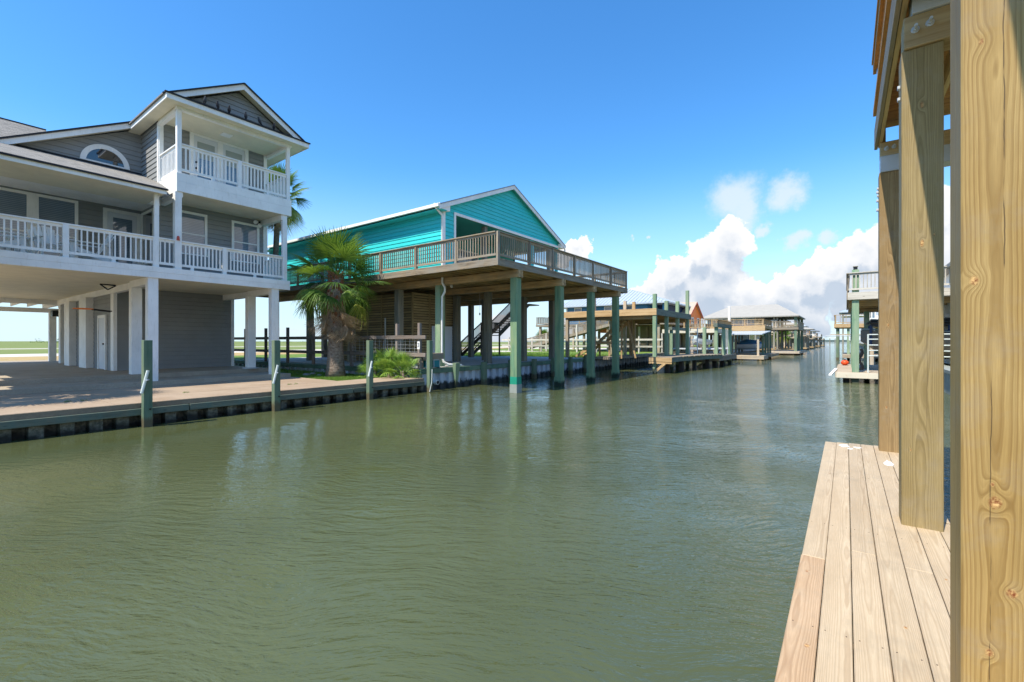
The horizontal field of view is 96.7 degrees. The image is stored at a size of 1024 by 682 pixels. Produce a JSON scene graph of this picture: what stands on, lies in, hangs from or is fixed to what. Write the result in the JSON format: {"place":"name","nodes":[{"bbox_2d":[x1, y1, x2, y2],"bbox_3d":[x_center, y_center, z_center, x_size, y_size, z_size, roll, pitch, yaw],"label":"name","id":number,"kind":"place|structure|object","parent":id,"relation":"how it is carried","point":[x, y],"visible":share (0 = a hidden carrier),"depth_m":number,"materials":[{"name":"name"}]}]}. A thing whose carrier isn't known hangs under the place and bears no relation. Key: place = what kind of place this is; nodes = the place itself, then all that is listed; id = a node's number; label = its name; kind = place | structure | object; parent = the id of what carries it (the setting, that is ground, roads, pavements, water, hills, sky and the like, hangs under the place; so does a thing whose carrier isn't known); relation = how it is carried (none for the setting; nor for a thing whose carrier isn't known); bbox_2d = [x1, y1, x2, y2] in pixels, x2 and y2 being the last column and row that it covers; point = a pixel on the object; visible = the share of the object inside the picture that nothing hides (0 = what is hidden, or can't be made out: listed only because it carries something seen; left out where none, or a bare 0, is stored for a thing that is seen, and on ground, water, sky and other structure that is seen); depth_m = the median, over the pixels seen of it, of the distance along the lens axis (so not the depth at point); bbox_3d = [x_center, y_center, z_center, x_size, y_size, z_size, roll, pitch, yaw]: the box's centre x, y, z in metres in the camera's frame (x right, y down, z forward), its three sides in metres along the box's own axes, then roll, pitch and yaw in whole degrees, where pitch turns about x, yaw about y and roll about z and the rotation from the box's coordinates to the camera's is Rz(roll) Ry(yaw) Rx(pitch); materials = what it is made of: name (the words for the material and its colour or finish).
{"place":"outdoors","nodes":[
{"label":"outdoors","id":0,"kind":"place"},
{"bbox_2d":[0,347,507,360],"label":"dry grass","id":1,"kind":"structure","parent":0,"point":[46,358],"depth_m":32.99,"materials":[{"name":"plant"}]},
{"bbox_2d":[0,346,507,356],"bbox_3d":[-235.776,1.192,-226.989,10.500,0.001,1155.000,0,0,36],"label":"road","id":2,"kind":"structure","parent":0,"point":[16,355],"depth_m":40.19,"materials":[{"name":"white concrete"}]},
{"bbox_2d":[0,341,606,356],"bbox_3d":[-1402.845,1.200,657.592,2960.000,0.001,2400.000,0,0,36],"label":"field","id":3,"kind":"structure","parent":0,"point":[11,347],"depth_m":121.38,"materials":[{"name":"green plant"}]},
{"bbox_2d":[22,343,586,348],"bbox_3d":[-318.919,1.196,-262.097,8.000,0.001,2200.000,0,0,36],"label":"path","id":4,"kind":"structure","parent":0,"point":[241,346],"depth_m":98.97,"materials":[{"name":"grey concrete"}]},
{"bbox_2d":[239,365,393,380],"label":"lawn","id":5,"kind":"structure","parent":0,"point":[308,372],"depth_m":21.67,"materials":[{"name":"plant"}]},
{"bbox_2d":[0,360,290,395],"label":"patio","id":6,"kind":"structure","parent":5,"relation":"on","point":[30,376],"depth_m":15.88,"materials":[{"name":"concrete"}]},
{"bbox_2d":[0,82,310,380],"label":"stilt house","id":7,"kind":"structure","parent":6,"relation":"on","point":[153,180],"depth_m":16.93,"materials":[{"name":"grey wood"}]},
{"bbox_2d":[0,231,28,251],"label":"adirondack chair","id":8,"kind":"object","parent":7,"relation":"on","point":[21,240],"visible":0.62,"depth_m":12.88,"materials":[{"name":"white wood"}]},
{"bbox_2d":[5,234,31,252],"bbox_3d":[-14.677,-2.743,13.534,0.520,0.685,0.550,0,0,36],"label":"side table","id":9,"kind":"object","parent":7,"relation":"on","point":[28,244],"visible":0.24,"depth_m":13.55,"materials":[{"name":"white wood"}]},
{"bbox_2d":[0,187,77,257],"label":"window","id":10,"kind":"structure","parent":7,"relation":"in","point":[12,201],"depth_m":15.28,"materials":[{"name":"grey glass"}]},
{"bbox_2d":[26,225,74,256],"bbox_3d":[-13.869,-2.940,13.636,1.233,1.143,0.841,0,0,28],"label":"adirondack chair","id":11,"kind":"object","parent":7,"relation":"on","point":[41,240],"visible":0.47,"depth_m":13.63,"materials":[{"name":"white wood"}]},
{"bbox_2d":[69,235,118,262],"bbox_3d":[-13.159,-2.940,14.273,0.841,1.143,1.233,0,0,34],"label":"adirondack chair","id":12,"kind":"object","parent":7,"relation":"on","point":[72,245],"visible":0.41,"depth_m":14.19,"materials":[{"name":"white wood"}]},
{"bbox_2d":[72,284,115,311],"bbox_3d":[-15.164,-1.593,16.565,0.564,1.015,1.308,0,0,16],"label":"ceiling fan","id":13,"kind":"object","parent":7,"relation":"attached to","point":[99,309],"visible":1,"depth_m":16.71},
{"bbox_2d":[97,315,106,369],"bbox_3d":[-16.822,0.050,18.656,1.200,2.220,0.090,0,0,36],"label":"door","id":14,"kind":"structure","parent":7,"relation":"in","point":[101,319],"depth_m":18.60,"materials":[{"name":"white wood"}]},
{"bbox_2d":[80,144,129,169],"bbox_3d":[-14.959,-6.847,16.749,0.060,0.714,1.400,0,0,36],"label":"half round window","id":15,"kind":"structure","parent":7,"relation":"in","point":[95,152],"depth_m":16.72,"materials":[{"name":"white glass"}]},
{"bbox_2d":[103,207,140,264],"bbox_3d":[-14.669,-3.655,17.144,0.060,2.490,1.120,0,0,36],"label":"door","id":16,"kind":"structure","parent":7,"relation":"in","point":[113,219],"depth_m":17.13,"materials":[{"name":"white glass"}]},
{"bbox_2d":[141,208,152,264],"bbox_3d":[-13.720,-3.900,17.145,1.350,2.000,0.055,0,0,36],"label":"window","id":17,"kind":"structure","parent":7,"relation":"in","point":[147,216],"depth_m":17.16,"materials":[{"name":"grey glass"}]},
{"bbox_2d":[182,210,207,256],"bbox_3d":[-12.139,-4.065,17.215,0.055,1.630,1.110,0,0,36],"label":"window","id":18,"kind":"structure","parent":7,"relation":"in","point":[194,225],"depth_m":17.31,"materials":[{"name":"grey glass"}]},
{"bbox_2d":[189,132,248,189],"bbox_3d":[-11.536,-6.810,18.007,0.090,2.280,2.080,0,0,36],"label":"balcony door","id":19,"kind":"structure","parent":7,"relation":"in","point":[205,143],"depth_m":17.93,"materials":[{"name":"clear glass"}]},
{"bbox_2d":[231,220,259,264],"bbox_3d":[-10.991,-4.050,18.779,0.055,1.640,1.110,0,0,36],"label":"window","id":20,"kind":"structure","parent":7,"relation":"in","point":[245,236],"depth_m":18.74,"materials":[{"name":"grey glass"}]},
{"bbox_2d":[253,220,261,227],"bbox_3d":[-10.650,-4.883,18.999,0.304,0.290,0.308,0,0,36],"label":"flood light","id":21,"kind":"object","parent":7,"relation":"attached to","point":[259,225],"visible":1,"depth_m":18.96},
{"bbox_2d":[267,163,311,254],"bbox_3d":[-12.234,-3.906,23.770,3.226,10.913,3.234,0,0,36],"label":"palm tree","id":22,"kind":"object","parent":5,"relation":"on","point":[294,212],"visible":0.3,"depth_m":23.74,"materials":[{"name":"green plant"}]},
{"bbox_2d":[287,226,391,376],"bbox_3d":[-7.598,-1.632,19.248,4.357,6.363,4.224,0,0,36],"label":"palm tree","id":23,"kind":"object","parent":5,"relation":"on","point":[337,307],"visible":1,"depth_m":18.92,"materials":[{"name":"green plant"}]},
{"bbox_2d":[356,359,381,375],"bbox_3d":[-6.005,1.259,19.342,1.325,1.323,1.274,0,0,36],"label":"palm tree","id":24,"kind":"object","parent":5,"relation":"on","point":[360,370],"visible":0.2,"depth_m":19.11,"materials":[{"name":"green plant"}]},
{"bbox_2d":[357,348,393,376],"bbox_3d":[-5.638,1.060,18.967,1.722,1.580,1.768,0,0,36],"label":"palm tree","id":25,"kind":"object","parent":5,"relation":"on","point":[375,373],"visible":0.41,"depth_m":18.64,"materials":[{"name":"green plant"}]},
{"bbox_2d":[373,357,398,376],"bbox_3d":[-5.161,1.295,18.805,1.455,1.556,1.601,0,0,36],"label":"palm tree","id":26,"kind":"object","parent":5,"relation":"on","point":[385,366],"visible":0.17,"depth_m":18.67,"materials":[{"name":"green plant"}]},
{"bbox_2d":[362,347,411,377],"bbox_3d":[-4.948,1.004,18.409,2.175,1.636,2.052,0,0,36],"label":"palm tree","id":27,"kind":"object","parent":5,"relation":"on","point":[385,356],"visible":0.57,"depth_m":18.30,"materials":[{"name":"green plant"}]},
{"bbox_2d":[383,352,414,377],"bbox_3d":[-4.370,1.192,18.310,1.554,1.519,1.651,0,0,36],"label":"palm tree","id":28,"kind":"object","parent":5,"relation":"on","point":[397,362],"visible":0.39,"depth_m":18.06,"materials":[{"name":"green plant"}]},
{"bbox_2d":[385,351,422,384],"bbox_3d":[-4.264,1.190,18.019,1.504,1.674,1.613,0,0,-11],"label":"palm tree","id":29,"kind":"object","parent":5,"relation":"on","point":[404,359],"visible":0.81,"depth_m":17.88,"materials":[{"name":"green plant"}]},
{"bbox_2d":[234,345,709,359],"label":"ground","id":30,"kind":"structure","parent":0,"point":[604,352],"depth_m":43.69,"materials":[{"name":"green plant"}]},
{"bbox_2d":[242,356,576,371],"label":"patio","id":31,"kind":"structure","parent":30,"relation":"on","point":[466,361],"depth_m":26.14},
{"bbox_2d":[461,302,538,355],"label":"staircase","id":32,"kind":"structure","parent":30,"relation":"on","point":[496,325],"depth_m":36.62,"materials":[{"name":"brown wood"}]},
{"bbox_2d":[535,327,548,348],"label":"palm tree","id":33,"kind":"object","parent":30,"relation":"on","point":[544,331],"visible":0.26,"depth_m":70.58,"materials":[{"name":"green plant"}]},
{"bbox_2d":[527,347,606,349],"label":"drive","id":34,"kind":"structure","parent":30,"relation":"on","point":[570,348],"depth_m":72.58,"materials":[{"name":"grey concrete"}]},
{"bbox_2d":[527,320,608,350],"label":"ramp","id":35,"kind":"structure","parent":30,"relation":"on","point":[580,330],"depth_m":51.29,"materials":[{"name":"beige wood"}]},
{"bbox_2d":[502,333,662,352],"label":"fence","id":36,"kind":"object","parent":30,"relation":"on","point":[577,345],"visible":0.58,"depth_m":48.13,"materials":[{"name":"beige wood"}]},
{"bbox_2d":[576,320,636,358],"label":"staircase","id":37,"kind":"structure","parent":30,"relation":"on","point":[607,341],"depth_m":31.75,"materials":[{"name":"wood"}]},
{"bbox_2d":[536,289,696,352],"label":"stilt house","id":38,"kind":"structure","parent":30,"relation":"on","point":[642,300],"depth_m":53.11,"materials":[{"name":"wood"}]},
{"bbox_2d":[604,306,611,309],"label":"window","id":39,"kind":"structure","parent":38,"relation":"in","point":[606,307],"depth_m":53.83,"materials":[{"name":"grey glass"}]},
{"bbox_2d":[600,302,720,351],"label":"stilt house","id":40,"kind":"structure","parent":30,"relation":"on","point":[695,312],"depth_m":56.25,"materials":[{"name":"brown wood"}]},
{"bbox_2d":[0,341,949,681],"bbox_3d":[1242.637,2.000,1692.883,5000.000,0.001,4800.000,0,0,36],"label":"water","id":41,"kind":"structure","parent":0,"point":[642,523],"depth_m":4.75,"materials":[{"name":"green liquid"}]},
{"bbox_2d":[140,340,152,427],"bbox_3d":[-8.490,1.390,10.578,0.307,2.820,0.216,0,0,58],"label":"mooring post","id":42,"kind":"object","parent":41,"relation":"in","point":[146,391],"visible":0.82,"depth_m":10.55,"materials":[{"name":"wood"}]},
{"bbox_2d":[0,381,424,442],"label":"bulkhead","id":43,"kind":"object","parent":41,"relation":"in","point":[33,428],"visible":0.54,"depth_m":11.26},
{"bbox_2d":[0,377,423,420],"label":"canal walk","id":44,"kind":"structure","parent":43,"relation":"on","point":[29,406],"depth_m":12.34,"materials":[{"name":"concrete"}]},
{"bbox_2d":[272,340,279,411],"bbox_3d":[-6.726,1.390,12.980,0.307,2.820,0.216,0,0,58],"label":"mooring post","id":45,"kind":"object","parent":41,"relation":"in","point":[275,375],"visible":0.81,"depth_m":12.95,"materials":[{"name":"wood"}]},
{"bbox_2d":[366,340,372,399],"bbox_3d":[-4.844,1.390,15.543,0.307,2.820,0.216,0,0,58],"label":"mooring post","id":46,"kind":"object","parent":41,"relation":"in","point":[369,369],"visible":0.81,"depth_m":15.52,"materials":[{"name":"wood"}]},
{"bbox_2d":[234,356,595,390],"bbox_3d":[-8.149,1.770,24.691,27.469,1.660,13.273,0,0,1],"label":"bulkhead","id":47,"kind":"object","parent":41,"relation":"in","point":[458,375],"visible":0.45,"depth_m":22.13,"materials":[{"name":"grey concrete"}]},
{"bbox_2d":[234,323,425,368],"bbox_3d":[-10.884,0.240,23.449,18.700,1.920,0.175,0,0,36],"label":"fence","id":48,"kind":"object","parent":47,"relation":"on","point":[419,337],"visible":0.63,"depth_m":20.85,"materials":[{"name":"wood"}]},
{"bbox_2d":[423,360,426,367],"bbox_3d":[-3.483,0.938,18.652,0.290,0.345,0.350,0,0,36],"label":"storage box","id":49,"kind":"object","parent":47,"relation":"on","point":[424,363],"visible":0.33,"depth_m":18.48,"materials":[{"name":"plastic"}]},
{"bbox_2d":[422,353,443,368],"bbox_3d":[-3.334,0.810,18.847,0.280,0.620,1.160,0,0,36],"label":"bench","id":50,"kind":"object","parent":47,"relation":"on","point":[438,355],"visible":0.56,"depth_m":18.88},
{"bbox_2d":[433,359,439,367],"bbox_3d":[-3.235,0.938,18.991,0.290,0.345,0.350,0,0,36],"label":"storage box","id":51,"kind":"object","parent":47,"relation":"on","point":[436,362],"visible":0.73,"depth_m":18.91,"materials":[{"name":"plastic"}]},
{"bbox_2d":[427,340,432,391],"bbox_3d":[-3.208,1.390,17.782,0.244,2.820,0.217,0,0,36],"label":"mooring post","id":52,"kind":"object","parent":41,"relation":"in","point":[429,365],"visible":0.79,"depth_m":17.74,"materials":[{"name":"wood"}]},
{"bbox_2d":[258,185,627,392],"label":"stilt house","id":53,"kind":"structure","parent":41,"relation":"in","point":[438,265],"depth_m":22.35,"materials":[{"name":"teal wood"}]},
{"bbox_2d":[432,326,451,360],"bbox_3d":[-3.718,0.160,24.264,0.050,1.880,1.480,0,0,36],"label":"door","id":54,"kind":"structure","parent":53,"relation":"in","point":[448,330],"depth_m":24.55,"materials":[{"name":"white wood"}]},
{"bbox_2d":[458,249,478,262],"bbox_3d":[-2.533,-4.475,25.739,0.055,1.250,1.940,0,0,36],"label":"window","id":55,"kind":"structure","parent":53,"relation":"in","point":[475,259],"depth_m":25.69,"materials":[{"name":"grey glass"}]},
{"bbox_2d":[564,290,690,372],"bbox_3d":[8.621,-0.400,33.367,6.610,6.800,7.800,0,0,36],"label":"boat deck","id":56,"kind":"object","parent":41,"relation":"on","point":[654,315],"visible":0.77,"depth_m":31.98,"materials":[{"name":"brown wood"}]},
{"bbox_2d":[595,353,661,359],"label":"walkway","id":57,"kind":"structure","parent":56,"relation":"attached to","point":[626,356],"depth_m":32.96,"materials":[{"name":"grey concrete"}]},
{"bbox_2d":[649,354,721,372],"bbox_3d":[12.189,1.995,31.350,2.450,2.010,9.030,0,0,36],"label":"dock","id":58,"kind":"object","parent":41,"relation":"in","point":[668,361],"visible":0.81,"depth_m":29.77,"materials":[{"name":"brown wood"}]},
{"bbox_2d":[595,345,786,369],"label":"bulkhead","id":59,"kind":"object","parent":41,"relation":"in","point":[601,364],"visible":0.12,"depth_m":36.02,"materials":[{"name":"grey wood"}]},
{"bbox_2d":[662,319,735,361],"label":"boat deck","id":60,"kind":"object","parent":41,"relation":"on","point":[708,331],"visible":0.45,"depth_m":43.96,"materials":[{"name":"beige wood"}]},
{"bbox_2d":[697,354,736,366],"bbox_3d":[16.746,2.070,37.668,2.220,1.860,6.650,0,0,36],"label":"dock","id":61,"kind":"object","parent":41,"relation":"in","point":[725,357],"visible":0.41,"depth_m":35.47,"materials":[{"name":"grey wood"}]},
{"bbox_2d":[689,328,697,353],"bbox_3d":[14.155,0.250,35.508,0.680,2.500,0.069,0,0,36],"label":"ladder","id":62,"kind":"object","parent":61,"relation":"attached to","point":[697,341],"visible":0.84,"depth_m":35.46,"materials":[{"name":"metal"}]},
{"bbox_2d":[669,323,731,366],"bbox_3d":[15.947,0.810,38.397,3.770,4.380,5.620,0,0,36],"label":"boat lift","id":63,"kind":"object","parent":61,"relation":"on","point":[704,348],"visible":0.52,"depth_m":37.26,"materials":[{"name":"metal"}]},
{"bbox_2d":[692,332,711,345],"bbox_3d":[15.896,-0.140,38.386,1.170,1.180,3.100,0,0,36],"label":"jet ski","id":64,"kind":"object","parent":63,"relation":"on","point":[700,340],"visible":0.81,"depth_m":37.79},
{"bbox_2d":[726,330,727,353],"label":"folded canopy","id":65,"kind":"object","parent":61,"relation":"on","point":[727,340],"visible":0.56,"depth_m":40.90,"materials":[{"name":"fabric"}]},
{"bbox_2d":[710,319,778,359],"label":"boat deck","id":66,"kind":"object","parent":41,"relation":"on","point":[763,330],"visible":0.69,"depth_m":49.62,"materials":[{"name":"beige wood"}]},
{"bbox_2d":[728,306,730,320],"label":"vent pipe","id":67,"kind":"object","parent":66,"relation":"on","point":[729,312],"visible":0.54,"depth_m":55.17,"materials":[{"name":"white plastic"}]},
{"bbox_2d":[734,339,761,349],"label":"motor boat","id":68,"kind":"object","parent":66,"relation":"on","point":[747,344],"visible":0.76,"depth_m":52.99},
{"bbox_2d":[701,304,805,354],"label":"stilt house","id":69,"kind":"structure","parent":41,"relation":"in","point":[776,312],"depth_m":68.69,"materials":[{"name":"beige wood"}]},
{"bbox_2d":[749,320,793,347],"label":"stilt house","id":70,"kind":"structure","parent":41,"relation":"in","point":[751,337],"depth_m":93.93,"materials":[{"name":"grey wood"}]},
{"bbox_2d":[759,336,793,349],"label":"dock","id":71,"kind":"object","parent":41,"relation":"in","point":[792,348],"visible":0.23,"depth_m":85.46,"materials":[{"name":"beige wood"}]},
{"bbox_2d":[771,331,791,347],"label":"palm tree","id":72,"kind":"object","parent":71,"relation":"on","point":[787,333],"visible":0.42,"depth_m":84.26,"materials":[{"name":"green plant"}]},
{"bbox_2d":[771,322,805,349],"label":"stilt house","id":73,"kind":"structure","parent":41,"relation":"in","point":[804,331],"depth_m":111.25,"materials":[{"name":"beige wood"}]},
{"bbox_2d":[775,335,809,349],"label":"dock","id":74,"kind":"object","parent":41,"relation":"in","point":[806,347],"visible":0.5,"depth_m":103.50,"materials":[{"name":"beige wood"}]},
{"bbox_2d":[786,320,811,345],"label":"stilt house","id":75,"kind":"structure","parent":41,"relation":"in","point":[809,332],"depth_m":128.83,"materials":[{"name":"grey glass"}]},
{"bbox_2d":[786,337,815,348],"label":"dock","id":76,"kind":"object","parent":41,"relation":"in","point":[813,346],"visible":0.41,"depth_m":121.08,"materials":[{"name":"beige wood"}]},
{"bbox_2d":[804,327,817,344],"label":"stilt house","id":77,"kind":"structure","parent":41,"relation":"in","point":[808,329],"depth_m":150.96,"materials":[{"name":"white glass"}]},
{"bbox_2d":[809,337,821,346],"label":"dock","id":78,"kind":"object","parent":41,"relation":"in","point":[819,344],"visible":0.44,"depth_m":145.17,"materials":[{"name":"beige wood"}]},
{"bbox_2d":[810,330,821,344],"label":"stilt house","id":79,"kind":"structure","parent":41,"relation":"in","point":[813,332],"depth_m":178.39,"materials":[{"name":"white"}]},
{"bbox_2d":[839,310,863,353],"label":"boat shelter","id":80,"kind":"object","parent":41,"relation":"in","point":[844,313],"visible":0.32,"depth_m":71.45,"materials":[{"name":"white metal"}]},
{"bbox_2d":[829,364,877,381],"bbox_3d":[21.689,2.185,22.940,9.180,1.630,9.279,0,0,36],"label":"dock","id":81,"kind":"object","parent":41,"relation":"in","point":[845,372],"visible":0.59,"depth_m":21.85,"materials":[{"name":"brown wood"}]},
{"bbox_2d":[841,359,848,364],"bbox_3d":[20.248,1.292,27.686,0.400,0.384,0.400,0,0,36],"label":"mooring buoy","id":82,"kind":"object","parent":81,"relation":"on","point":[844,362],"visible":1,"depth_m":27.57,"materials":[{"name":"orange plastic"}]},
{"bbox_2d":[864,311,869,368],"bbox_3d":[20.014,0.700,22.027,4.640,4.600,3.440,0,0,36],"label":"boat lift","id":83,"kind":"object","parent":81,"relation":"on","point":[866,316],"visible":0.12,"depth_m":24.53,"materials":[{"name":"metal"}]},
{"bbox_2d":[861,318,949,358],"bbox_3d":[20.357,-0.010,21.649,6.001,2.120,2.324,0,0,36],"label":"motor boat","id":84,"kind":"object","parent":83,"relation":"on","point":[871,323],"visible":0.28,"depth_m":22.43,"materials":[{"name":"black glass"}]},
{"bbox_2d":[836,333,949,372],"bbox_3d":[19.375,0.568,23.015,6.000,1.825,6.007,0,0,36],"label":"gate rail","id":85,"kind":"object","parent":81,"relation":"on","point":[868,345],"visible":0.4,"depth_m":21.28,"materials":[{"name":"plastic"}]},
{"bbox_2d":[846,266,949,382],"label":"raised deck","id":86,"kind":"structure","parent":81,"relation":"on","point":[857,302],"depth_m":21.54,"materials":[{"name":"wood"}]},
{"bbox_2d":[859,349,863,369],"bbox_3d":[16.559,0.883,21.615,0.284,1.038,0.124,0,0,36],"label":"coiled hose","id":87,"kind":"object","parent":86,"relation":"hanging from","point":[860,357],"visible":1,"depth_m":21.57,"materials":[{"name":"black rubber"}]},
{"bbox_2d":[830,314,877,359],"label":"raised deck","id":88,"kind":"structure","parent":41,"relation":"in","point":[837,327],"depth_m":48.82,"materials":[{"name":"wood"}]},
{"bbox_2d":[774,441,949,681],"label":"dock","id":89,"kind":"object","parent":41,"relation":"in","point":[912,569],"visible":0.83,"depth_m":2.84,"materials":[{"name":"brown wood"}]},
{"bbox_2d":[872,0,1023,681],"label":"raised deck","id":90,"kind":"structure","parent":89,"relation":"on","point":[959,62],"depth_m":1.83,"materials":[{"name":"wood"}]},
{"bbox_2d":[859,345,949,394],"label":"bulkhead","id":91,"kind":"object","parent":41,"relation":"in","point":[946,379],"visible":0.06,"depth_m":17.43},
{"bbox_2d":[0,0,949,340],"label":"sky","id":92,"kind":"structure","parent":0,"point":[722,152],"materials":[{"name":"blue"}]},
{"bbox_2d":[464,350,660,357],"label":"grass","id":93,"kind":"structure","parent":0,"point":[532,354],"depth_m":36.94,"materials":[{"name":"green plant"}]},
{"bbox_2d":[564,340,846,341],"bbox_3d":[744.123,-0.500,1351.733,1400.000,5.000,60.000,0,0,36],"label":"shore","id":94,"kind":"structure","parent":0,"point":[822,341],"depth_m":1230.57,"materials":[{"name":"green plant"}]},
{"label":"ground","id":95,"kind":"structure","parent":0,"visible":0},
{"bbox_2d":[870,312,877,364],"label":"stilt house","id":96,"kind":"structure","parent":95,"relation":"on","point":[873,315],"depth_m":33.19,"materials":[{"name":"white glass"}]},
{"bbox_2d":[849,336,863,345],"bbox_3d":[32.059,-0.350,39.112,5.000,1.700,1.920,0,0,36],"label":"motor boat","id":97,"kind":"object","parent":96,"relation":"on","point":[861,343],"visible":0.08,"depth_m":39.73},
{"bbox_2d":[944,262,949,363],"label":"stilt house","id":98,"kind":"structure","parent":95,"relation":"on","point":[947,313],"depth_m":21.71,"materials":[{"name":"grey wood"}]}
]}

